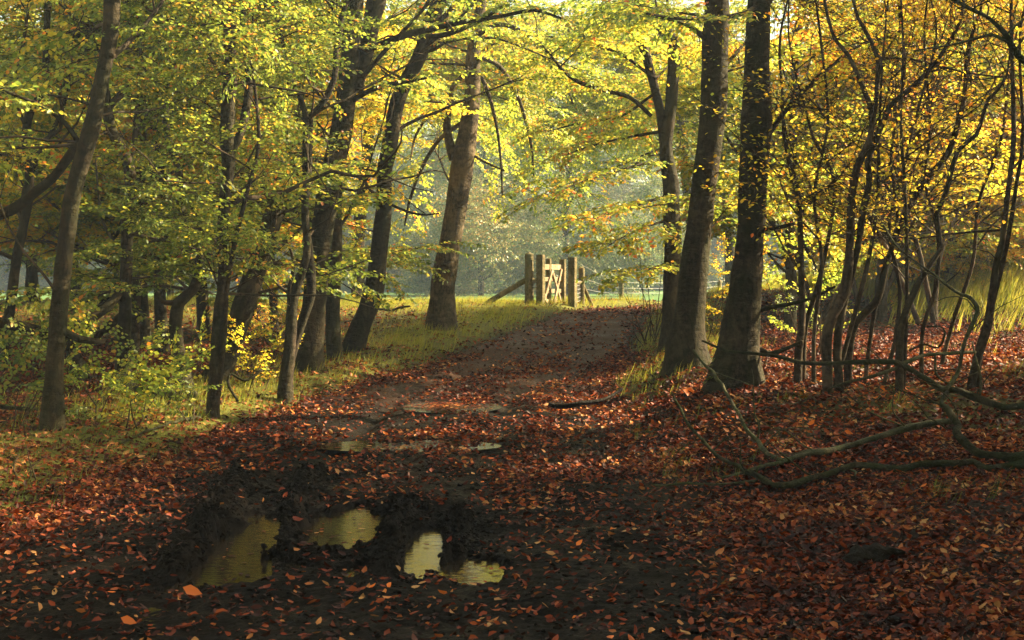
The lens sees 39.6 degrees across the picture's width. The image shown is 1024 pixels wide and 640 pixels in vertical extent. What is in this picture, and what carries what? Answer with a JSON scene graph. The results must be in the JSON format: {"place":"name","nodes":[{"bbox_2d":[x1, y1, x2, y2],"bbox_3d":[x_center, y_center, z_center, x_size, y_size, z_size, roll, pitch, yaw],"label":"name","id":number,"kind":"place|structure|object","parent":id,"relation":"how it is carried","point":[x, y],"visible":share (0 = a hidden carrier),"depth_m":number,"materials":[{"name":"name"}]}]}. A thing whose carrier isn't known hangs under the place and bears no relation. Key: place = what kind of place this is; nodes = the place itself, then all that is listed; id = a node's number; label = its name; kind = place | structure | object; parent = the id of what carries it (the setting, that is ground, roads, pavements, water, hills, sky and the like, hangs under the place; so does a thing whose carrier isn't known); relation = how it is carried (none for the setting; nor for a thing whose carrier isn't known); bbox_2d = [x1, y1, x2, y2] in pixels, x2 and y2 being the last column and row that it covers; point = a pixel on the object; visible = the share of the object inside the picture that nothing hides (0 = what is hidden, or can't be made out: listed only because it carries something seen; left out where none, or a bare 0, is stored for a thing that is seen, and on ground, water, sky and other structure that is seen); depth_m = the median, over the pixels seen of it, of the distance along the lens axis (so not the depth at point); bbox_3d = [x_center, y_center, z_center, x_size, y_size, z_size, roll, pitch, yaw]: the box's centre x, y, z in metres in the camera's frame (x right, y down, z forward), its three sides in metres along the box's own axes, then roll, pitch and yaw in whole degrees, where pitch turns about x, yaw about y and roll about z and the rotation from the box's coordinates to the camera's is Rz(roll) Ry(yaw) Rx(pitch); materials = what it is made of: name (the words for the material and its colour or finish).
{"place":"outdoors","nodes":[
{"label":"outdoors","id":0,"kind":"place"},
{"bbox_2d":[0,305,760,639],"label":"path","id":1,"kind":"structure","parent":0,"point":[160,621],"depth_m":8.74,"materials":[{"name":"soil"}]},
{"bbox_2d":[139,512,317,626],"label":"puddle","id":2,"kind":"object","parent":1,"relation":"on","point":[240,544],"visible":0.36,"depth_m":8.64,"materials":[{"name":"black liquid"}]},
{"bbox_2d":[314,506,384,548],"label":"puddle","id":3,"kind":"object","parent":1,"relation":"on","point":[343,525],"visible":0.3,"depth_m":9.76,"materials":[{"name":"black liquid"}]},
{"bbox_2d":[0,412,715,639],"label":"mud crumbs","id":4,"kind":"object","parent":1,"relation":"on","point":[238,476],"visible":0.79,"depth_m":9.06,"materials":[{"name":"soil"}]},
{"bbox_2d":[310,440,500,451],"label":"puddle","id":5,"kind":"object","parent":1,"relation":"on","point":[345,446],"visible":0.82,"depth_m":14.08,"materials":[{"name":"black liquid"}]},
{"bbox_2d":[336,528,505,584],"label":"puddle","id":6,"kind":"object","parent":1,"relation":"on","point":[419,558],"visible":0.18,"depth_m":8.50,"materials":[{"name":"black liquid"}]},
{"bbox_2d":[403,401,500,412],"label":"puddle","id":7,"kind":"object","parent":1,"relation":"on","point":[489,406],"visible":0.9,"depth_m":17.65,"materials":[{"name":"black liquid"}]},
{"bbox_2d":[548,388,622,408],"bbox_3d":[0.918,0.941,16.963,1.010,0.226,0.201,-1,2,-24],"label":"fallen branch","id":8,"kind":"object","parent":1,"relation":"on","point":[566,405],"visible":1,"depth_m":16.83,"materials":[{"name":"brown wood"}]},
{"bbox_2d":[0,224,775,301],"bbox_3d":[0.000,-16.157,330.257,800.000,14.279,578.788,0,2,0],"label":"field","id":9,"kind":"structure","parent":0,"point":[591,294],"depth_m":107.34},
{"bbox_2d":[0,231,98,290],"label":"tree","id":10,"kind":"object","parent":9,"relation":"on","point":[22,270],"visible":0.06,"depth_m":121.63,"materials":[{"name":"green plant"}]},
{"bbox_2d":[236,23,432,292],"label":"tree","id":11,"kind":"object","parent":9,"relation":"on","point":[367,242],"visible":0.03,"depth_m":121.97,"materials":[{"name":"green plant"}]},
{"bbox_2d":[319,63,545,286],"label":"tree","id":12,"kind":"object","parent":9,"relation":"on","point":[368,216],"visible":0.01,"depth_m":132.31,"materials":[{"name":"green plant"}]},
{"bbox_2d":[366,84,589,295],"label":"tree","id":13,"kind":"object","parent":9,"relation":"on","point":[420,281],"visible":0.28,"depth_m":89.79,"materials":[{"name":"green plant"}]},
{"bbox_2d":[392,97,571,292],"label":"tree","id":14,"kind":"object","parent":9,"relation":"on","point":[519,256],"visible":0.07,"depth_m":118.52,"materials":[{"name":"green plant"}]},
{"bbox_2d":[478,118,647,287],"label":"tree","id":15,"kind":"object","parent":9,"relation":"on","point":[584,164],"visible":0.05,"depth_m":126.48,"materials":[{"name":"green plant"}]},
{"bbox_2d":[411,0,719,296],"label":"tree","id":16,"kind":"object","parent":9,"relation":"on","point":[476,214],"visible":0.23,"depth_m":82.05,"materials":[{"name":"green plant"}]},
{"bbox_2d":[482,0,787,230],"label":"beech tree","id":17,"kind":"object","parent":9,"relation":"on","point":[583,98],"visible":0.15,"depth_m":43.59,"materials":[{"name":"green plant"}]},
{"bbox_2d":[574,132,768,286],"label":"tree","id":18,"kind":"object","parent":9,"relation":"on","point":[713,243],"visible":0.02,"depth_m":129.28,"materials":[{"name":"green plant"}]},
{"bbox_2d":[529,0,820,289],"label":"beech tree","id":19,"kind":"object","parent":9,"relation":"on","point":[728,265],"visible":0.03,"depth_m":46.52,"materials":[{"name":"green plant"}]},
{"bbox_2d":[581,112,776,290],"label":"tree","id":20,"kind":"object","parent":9,"relation":"on","point":[711,277],"visible":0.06,"depth_m":111.09,"materials":[{"name":"green plant"}]},
{"bbox_2d":[589,0,815,199],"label":"beech tree","id":21,"kind":"object","parent":9,"relation":"on","point":[691,150],"visible":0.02,"depth_m":50.40,"materials":[{"name":"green plant"}]},
{"bbox_2d":[680,71,878,283],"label":"tree","id":22,"kind":"object","parent":9,"relation":"on","point":[777,260],"visible":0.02,"depth_m":122.30,"materials":[{"name":"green plant"}]},
{"bbox_2d":[0,0,942,221],"label":"sky","id":23,"kind":"structure","parent":0,"point":[548,1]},
{"bbox_2d":[0,258,1023,639],"bbox_3d":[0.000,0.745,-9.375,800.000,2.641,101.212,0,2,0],"label":"ground","id":24,"kind":"structure","parent":0,"point":[492,328],"depth_m":13.84,"materials":[{"name":"plant"}]},
{"bbox_2d":[0,324,103,419],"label":"beech sapling","id":25,"kind":"object","parent":24,"relation":"on","point":[38,383],"visible":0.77,"depth_m":15.43,"materials":[{"name":"green plant"}]},
{"bbox_2d":[8,288,102,400],"bbox_3d":[-5.544,0.326,17.219,1.216,1.435,0.843,0,2,0],"label":"beech sapling","id":26,"kind":"object","parent":24,"relation":"on","point":[45,321],"visible":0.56,"depth_m":17.21,"materials":[{"name":"green plant"}]},
{"bbox_2d":[0,6,147,247],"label":"beech tree","id":27,"kind":"object","parent":24,"relation":"on","point":[45,103],"visible":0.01,"depth_m":34.09,"materials":[{"name":"green plant"}]},
{"bbox_2d":[0,72,153,302],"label":"beech tree","id":28,"kind":"object","parent":24,"relation":"on","point":[27,278],"visible":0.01,"depth_m":36.32,"materials":[{"name":"green plant"}]},
{"bbox_2d":[0,12,158,298],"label":"beech tree","id":29,"kind":"object","parent":24,"relation":"on","point":[77,287],"visible":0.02,"depth_m":36.87,"materials":[{"name":"green plant"}]},
{"bbox_2d":[35,298,127,401],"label":"beech sapling","id":30,"kind":"object","parent":24,"relation":"on","point":[91,332],"visible":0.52,"depth_m":16.86,"materials":[{"name":"green plant"}]},
{"bbox_2d":[0,0,167,303],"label":"beech tree","id":31,"kind":"object","parent":24,"relation":"on","point":[33,275],"visible":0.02,"depth_m":35.68,"materials":[{"name":"green plant"}]},
{"bbox_2d":[0,0,216,430],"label":"beech tree","id":32,"kind":"object","parent":24,"relation":"on","point":[79,151],"visible":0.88,"depth_m":14.28,"materials":[{"name":"brown plant"}]},
{"bbox_2d":[64,301,161,419],"bbox_3d":[-4.506,0.454,15.451,0.826,1.329,1.232,2,3,43],"label":"beech sapling","id":33,"kind":"object","parent":24,"relation":"on","point":[73,379],"visible":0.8,"depth_m":15.22,"materials":[{"name":"green plant"}]},
{"bbox_2d":[0,0,238,371],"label":"beech tree","id":34,"kind":"object","parent":24,"relation":"on","point":[15,257],"visible":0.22,"depth_m":20.59,"materials":[{"name":"green plant"}]},
{"bbox_2d":[0,0,264,382],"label":"beech tree","id":35,"kind":"object","parent":24,"relation":"on","point":[78,357],"visible":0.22,"depth_m":19.56,"materials":[{"name":"green plant"}]},
{"bbox_2d":[84,329,194,428],"bbox_3d":[-3.841,0.622,14.595,0.909,1.082,1.266,-1,2,-31],"label":"beech sapling","id":36,"kind":"object","parent":24,"relation":"on","point":[163,372],"visible":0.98,"depth_m":14.34,"materials":[{"name":"green plant"}]},
{"bbox_2d":[94,317,214,419],"bbox_3d":[-3.932,0.551,15.401,1.264,1.152,0.796,1,2,18],"label":"beech sapling","id":37,"kind":"object","parent":24,"relation":"on","point":[190,364],"visible":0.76,"depth_m":15.49,"materials":[{"name":"green plant"}]},
{"bbox_2d":[0,0,319,389],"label":"beech tree","id":38,"kind":"object","parent":24,"relation":"on","point":[124,299],"visible":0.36,"depth_m":18.71,"materials":[{"name":"green plant"}]},
{"bbox_2d":[133,385,197,399],"bbox_3d":[-4.252,0.898,17.398,0.868,0.178,0.162,1,2,16],"label":"fallen log","id":39,"kind":"object","parent":24,"relation":"on","point":[169,394],"visible":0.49,"depth_m":17.32,"materials":[{"name":"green plant"}]},
{"bbox_2d":[0,0,349,353],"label":"beech tree","id":40,"kind":"object","parent":24,"relation":"on","point":[160,311],"visible":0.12,"depth_m":21.88,"materials":[{"name":"green plant"}]},
{"bbox_2d":[128,327,222,423],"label":"beech sapling","id":41,"kind":"object","parent":24,"relation":"on","point":[174,412],"visible":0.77,"depth_m":15.30,"materials":[{"name":"green plant"}]},
{"bbox_2d":[122,309,231,401],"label":"beech sapling","id":42,"kind":"object","parent":24,"relation":"on","point":[190,347],"visible":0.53,"depth_m":17.64,"materials":[{"name":"green plant"}]},
{"bbox_2d":[0,3,362,392],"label":"tree","id":43,"kind":"object","parent":24,"relation":"on","point":[177,303],"visible":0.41,"depth_m":18.68,"materials":[{"name":"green plant"}]},
{"bbox_2d":[0,0,389,348],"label":"beech tree","id":44,"kind":"object","parent":24,"relation":"on","point":[145,325],"visible":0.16,"depth_m":22.81,"materials":[{"name":"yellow plant"}]},
{"bbox_2d":[0,0,405,358],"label":"beech tree","id":45,"kind":"object","parent":24,"relation":"on","point":[135,331],"visible":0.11,"depth_m":22.34,"materials":[{"name":"green plant"}]},
{"bbox_2d":[46,0,402,418],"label":"hawthorn tree","id":46,"kind":"object","parent":24,"relation":"on","point":[225,79],"visible":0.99,"depth_m":15.93,"materials":[{"name":"green plant"}]},
{"bbox_2d":[0,0,449,306],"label":"beech tree","id":47,"kind":"object","parent":24,"relation":"on","point":[93,217],"visible":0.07,"depth_m":23.39,"materials":[{"name":"green plant"}]},
{"bbox_2d":[195,317,272,376],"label":"beech sapling","id":48,"kind":"object","parent":24,"relation":"on","point":[242,356],"visible":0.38,"depth_m":20.13,"materials":[{"name":"yellow plant"}]},
{"bbox_2d":[0,0,484,336],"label":"beech tree","id":49,"kind":"object","parent":24,"relation":"on","point":[200,307],"visible":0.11,"depth_m":23.47,"materials":[{"name":"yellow plant"}]},
{"bbox_2d":[227,310,303,389],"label":"beech sapling","id":50,"kind":"object","parent":24,"relation":"on","point":[265,354],"visible":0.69,"depth_m":18.55,"materials":[{"name":"yellow plant"}]},
{"bbox_2d":[236,262,302,341],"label":"beech sapling","id":51,"kind":"object","parent":24,"relation":"on","point":[256,313],"visible":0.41,"depth_m":24.68,"materials":[{"name":"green plant"}]},
{"bbox_2d":[84,0,457,403],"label":"hawthorn tree","id":52,"kind":"object","parent":24,"relation":"on","point":[294,331],"visible":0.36,"depth_m":18.16,"materials":[{"name":"green plant"}]},
{"bbox_2d":[85,0,486,328],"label":"beech tree","id":53,"kind":"object","parent":24,"relation":"on","point":[401,251],"visible":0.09,"depth_m":25.77,"materials":[{"name":"green plant"}]},
{"bbox_2d":[149,106,444,383],"bbox_3d":[-3.485,-1.057,20.152,4.238,4.439,5.615,1,2,21],"label":"beech tree","id":54,"kind":"object","parent":24,"relation":"on","point":[243,308],"visible":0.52,"depth_m":19.75,"materials":[{"name":"green plant"}]},
{"bbox_2d":[161,4,461,325],"bbox_3d":[-4.744,-4.053,27.329,8.025,8.954,8.290,-1,2,-18],"label":"beech tree","id":55,"kind":"object","parent":24,"relation":"on","point":[367,125],"visible":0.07,"depth_m":27.34,"materials":[{"name":"yellow plant"}]},
{"bbox_2d":[205,0,463,358],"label":"beech tree","id":56,"kind":"object","parent":24,"relation":"on","point":[332,331],"visible":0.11,"depth_m":22.41,"materials":[{"name":"green plant"}]},
{"bbox_2d":[138,0,608,371],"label":"beech tree","id":57,"kind":"object","parent":24,"relation":"on","point":[310,354],"visible":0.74,"depth_m":20.77,"materials":[{"name":"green plant"}]},
{"bbox_2d":[159,0,653,351],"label":"beech tree","id":58,"kind":"object","parent":24,"relation":"on","point":[357,332],"visible":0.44,"depth_m":23.23,"materials":[{"name":"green plant"}]},
{"bbox_2d":[275,0,619,300],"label":"beech tree","id":59,"kind":"object","parent":24,"relation":"on","point":[486,66],"visible":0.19,"depth_m":36.37,"materials":[{"name":"yellow plant"}]},
{"bbox_2d":[307,0,609,330],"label":"beech tree","id":60,"kind":"object","parent":24,"relation":"on","point":[460,153],"visible":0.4,"depth_m":26.77,"materials":[{"name":"yellow plant"}]},
{"bbox_2d":[1,282,1015,428],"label":"grass","id":61,"kind":"structure","parent":24,"relation":"on","point":[459,301],"depth_m":26.36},
{"bbox_2d":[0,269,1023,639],"bbox_3d":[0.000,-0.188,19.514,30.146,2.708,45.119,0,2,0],"label":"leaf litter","id":62,"kind":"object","parent":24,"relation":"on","point":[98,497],"visible":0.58,"depth_m":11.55,"materials":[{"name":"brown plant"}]},
{"bbox_2d":[909,325,948,383],"bbox_3d":[4.383,0.358,14.816,0.392,0.592,0.443,0,2,0],"label":"fallen branch","id":63,"kind":"object","parent":62,"relation":"on","point":[935,360],"visible":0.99,"depth_m":15.00,"materials":[{"name":"wood"}]},
{"bbox_2d":[0,339,1023,530],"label":"grass","id":64,"kind":"structure","parent":24,"relation":"on","point":[117,433],"depth_m":14.10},
{"bbox_2d":[484,252,593,307],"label":"kissing gate","id":65,"kind":"structure","parent":24,"relation":"on","point":[543,294],"depth_m":34.06,"materials":[{"name":"brown wood"}]},
{"bbox_2d":[633,243,681,341],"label":"beech sapling","id":66,"kind":"object","parent":24,"relation":"on","point":[655,336],"visible":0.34,"depth_m":24.47,"materials":[{"name":"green plant"}]},
{"bbox_2d":[494,0,844,353],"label":"beech tree","id":67,"kind":"object","parent":24,"relation":"on","point":[671,233],"visible":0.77,"depth_m":22.34,"materials":[{"name":"yellow plant"}]},
{"bbox_2d":[557,0,914,377],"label":"beech tree","id":68,"kind":"object","parent":24,"relation":"on","point":[686,334],"visible":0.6,"depth_m":18.20,"materials":[{"name":"brown plant"}]},
{"bbox_2d":[705,232,770,340],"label":"beech sapling","id":69,"kind":"object","parent":24,"relation":"on","point":[726,295],"visible":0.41,"depth_m":21.50,"materials":[{"name":"yellow plant"}]},
{"bbox_2d":[592,0,979,395],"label":"beech tree","id":70,"kind":"object","parent":24,"relation":"on","point":[741,323],"visible":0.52,"depth_m":15.65,"materials":[{"name":"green plant"}]},
{"bbox_2d":[642,0,942,384],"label":"hazel shrub","id":71,"kind":"object","parent":24,"relation":"on","point":[813,349],"visible":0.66,"depth_m":15.44,"materials":[{"name":"yellow plant"}]},
{"bbox_2d":[573,0,1023,324],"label":"hazel shrub","id":72,"kind":"object","parent":24,"relation":"on","point":[933,314],"visible":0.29,"depth_m":23.02,"materials":[{"name":"yellow plant"}]},
{"bbox_2d":[584,0,1014,318],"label":"hazel shrub","id":73,"kind":"object","parent":24,"relation":"on","point":[854,285],"visible":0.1,"depth_m":26.79,"materials":[{"name":"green plant"}]},
{"bbox_2d":[732,210,874,355],"bbox_3d":[3.939,-0.453,18.692,1.955,2.042,1.533,0,2,0],"label":"beech sapling","id":74,"kind":"object","parent":24,"relation":"on","point":[832,269],"visible":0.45,"depth_m":18.75,"materials":[{"name":"yellow plant"}]},
{"bbox_2d":[604,0,1018,322],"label":"hazel shrub","id":75,"kind":"object","parent":24,"relation":"on","point":[717,228],"visible":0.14,"depth_m":25.09,"materials":[{"name":"yellow plant"}]},
{"bbox_2d":[625,0,1022,327],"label":"beech tree","id":76,"kind":"object","parent":24,"relation":"on","point":[790,271],"visible":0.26,"depth_m":24.33,"materials":[{"name":"yellow plant"}]},
{"bbox_2d":[651,392,1023,488],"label":"fallen branch","id":77,"kind":"object","parent":24,"relation":"on","point":[1018,464],"visible":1,"depth_m":11.20,"materials":[{"name":"wood"}]},
{"bbox_2d":[671,0,1023,393],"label":"hazel shrub","id":78,"kind":"object","parent":24,"relation":"on","point":[836,314],"visible":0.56,"depth_m":14.94,"materials":[{"name":"yellow plant"}]},
{"bbox_2d":[702,0,1008,381],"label":"hazel shrub","id":79,"kind":"object","parent":24,"relation":"on","point":[869,345],"visible":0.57,"depth_m":15.35,"materials":[{"name":"yellow plant"}]},
{"bbox_2d":[692,225,1023,479],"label":"fallen branch","id":80,"kind":"object","parent":24,"relation":"on","point":[964,441],"visible":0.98,"depth_m":12.02,"materials":[{"name":"wood"}]},
{"bbox_2d":[694,0,1023,391],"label":"hazel shrub","id":81,"kind":"object","parent":24,"relation":"on","point":[901,346],"visible":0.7,"depth_m":14.61,"materials":[{"name":"yellow plant"}]},
{"bbox_2d":[702,330,1023,409],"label":"fallen branch","id":82,"kind":"object","parent":24,"relation":"on","point":[975,397],"visible":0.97,"depth_m":13.79,"materials":[{"name":"wood"}]},
{"bbox_2d":[735,8,995,306],"bbox_3d":[7.767,-3.156,29.143,6.081,6.256,6.011,-1,2,-25],"label":"beech tree","id":83,"kind":"object","parent":24,"relation":"on","point":[896,285],"visible":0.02,"depth_m":27.78,"materials":[{"name":"yellow plant"}]},
{"bbox_2d":[717,0,1023,373],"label":"hazel shrub","id":84,"kind":"object","parent":24,"relation":"on","point":[921,341],"visible":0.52,"depth_m":15.26,"materials":[{"name":"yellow plant"}]},
{"bbox_2d":[719,0,1023,321],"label":"broken tree","id":85,"kind":"object","parent":24,"relation":"on","point":[881,314],"visible":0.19,"depth_m":25.03,"materials":[{"name":"plant"}]},
{"bbox_2d":[842,543,905,565],"bbox_3d":[2.053,1.345,8.050,0.388,0.156,0.143,-1,2,-20],"label":"rock","id":86,"kind":"object","parent":24,"relation":"on","point":[878,552],"visible":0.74,"depth_m":8.02,"materials":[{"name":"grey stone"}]},
{"bbox_2d":[731,0,1023,386],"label":"hazel shrub","id":87,"kind":"object","parent":24,"relation":"on","point":[868,309],"visible":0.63,"depth_m":15.25,"materials":[{"name":"yellow plant"}]},
{"bbox_2d":[734,0,1022,383],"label":"hazel shrub","id":88,"kind":"object","parent":24,"relation":"on","point":[800,349],"visible":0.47,"depth_m":15.64,"materials":[{"name":"yellow plant"}]},
{"bbox_2d":[750,0,1023,389],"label":"hazel shrub","id":89,"kind":"object","parent":24,"relation":"on","point":[973,381],"visible":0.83,"depth_m":14.47,"materials":[{"name":"yellow plant"}]},
{"bbox_2d":[762,0,1023,384],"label":"hazel shrub","id":90,"kind":"object","parent":24,"relation":"on","point":[893,346],"visible":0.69,"depth_m":15.02,"materials":[{"name":"yellow plant"}]},
{"bbox_2d":[762,236,1023,332],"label":"tall grass","id":91,"kind":"structure","parent":24,"relation":"on","point":[1008,284],"depth_m":25.96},
{"bbox_2d":[762,1,1023,290],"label":"beech tree","id":92,"kind":"object","parent":24,"relation":"on","point":[818,266],"visible":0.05,"depth_m":29.22,"materials":[{"name":"yellow plant"}]},
{"bbox_2d":[767,1,1023,287],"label":"beech tree","id":93,"kind":"object","parent":24,"relation":"on","point":[858,277],"visible":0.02,"depth_m":28.47,"materials":[{"name":"yellow plant"}]},
{"bbox_2d":[772,0,1023,289],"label":"beech tree","id":94,"kind":"object","parent":24,"relation":"on","point":[977,260],"visible":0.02,"depth_m":28.59,"materials":[{"name":"yellow plant"}]},
{"bbox_2d":[798,0,1023,256],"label":"beech tree","id":95,"kind":"object","parent":24,"relation":"on","point":[1004,160],"visible":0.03,"depth_m":26.73,"materials":[{"name":"yellow plant"}]},
{"bbox_2d":[807,0,1023,279],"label":"hazel shrub","id":96,"kind":"object","parent":24,"relation":"on","point":[1021,243],"visible":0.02,"depth_m":27.71,"materials":[{"name":"yellow plant"}]},
{"bbox_2d":[831,0,1023,284],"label":"beech tree","id":97,"kind":"object","parent":24,"relation":"on","point":[960,237],"visible":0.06,"depth_m":26.45,"materials":[{"name":"yellow plant"}]},
{"bbox_2d":[837,77,1023,288],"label":"beech tree","id":98,"kind":"object","parent":24,"relation":"on","point":[953,260],"visible":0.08,"depth_m":26.72,"materials":[{"name":"yellow plant"}]},
{"bbox_2d":[859,8,1023,273],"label":"beech tree","id":99,"kind":"object","parent":24,"relation":"on","point":[1012,240],"visible":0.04,"depth_m":26.76,"materials":[{"name":"yellow plant"}]},
{"bbox_2d":[865,0,1023,363],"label":"tree","id":100,"kind":"object","parent":24,"relation":"on","point":[954,317],"visible":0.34,"depth_m":16.34,"materials":[{"name":"yellow plant"}]},
{"bbox_2d":[925,3,1023,261],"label":"beech tree","id":101,"kind":"object","parent":24,"relation":"on","point":[1019,251],"visible":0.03,"depth_m":26.53,"materials":[{"name":"yellow plant"}]},
{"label":"beech tree","id":102,"kind":"object","parent":24,"relation":"on","visible":0},
{"bbox_2d":[914,0,1023,64],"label":"overhanging branch","id":103,"kind":"object","parent":102,"relation":"attached to","point":[1013,48],"visible":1,"depth_m":11.93,"materials":[{"name":"brown plant"}]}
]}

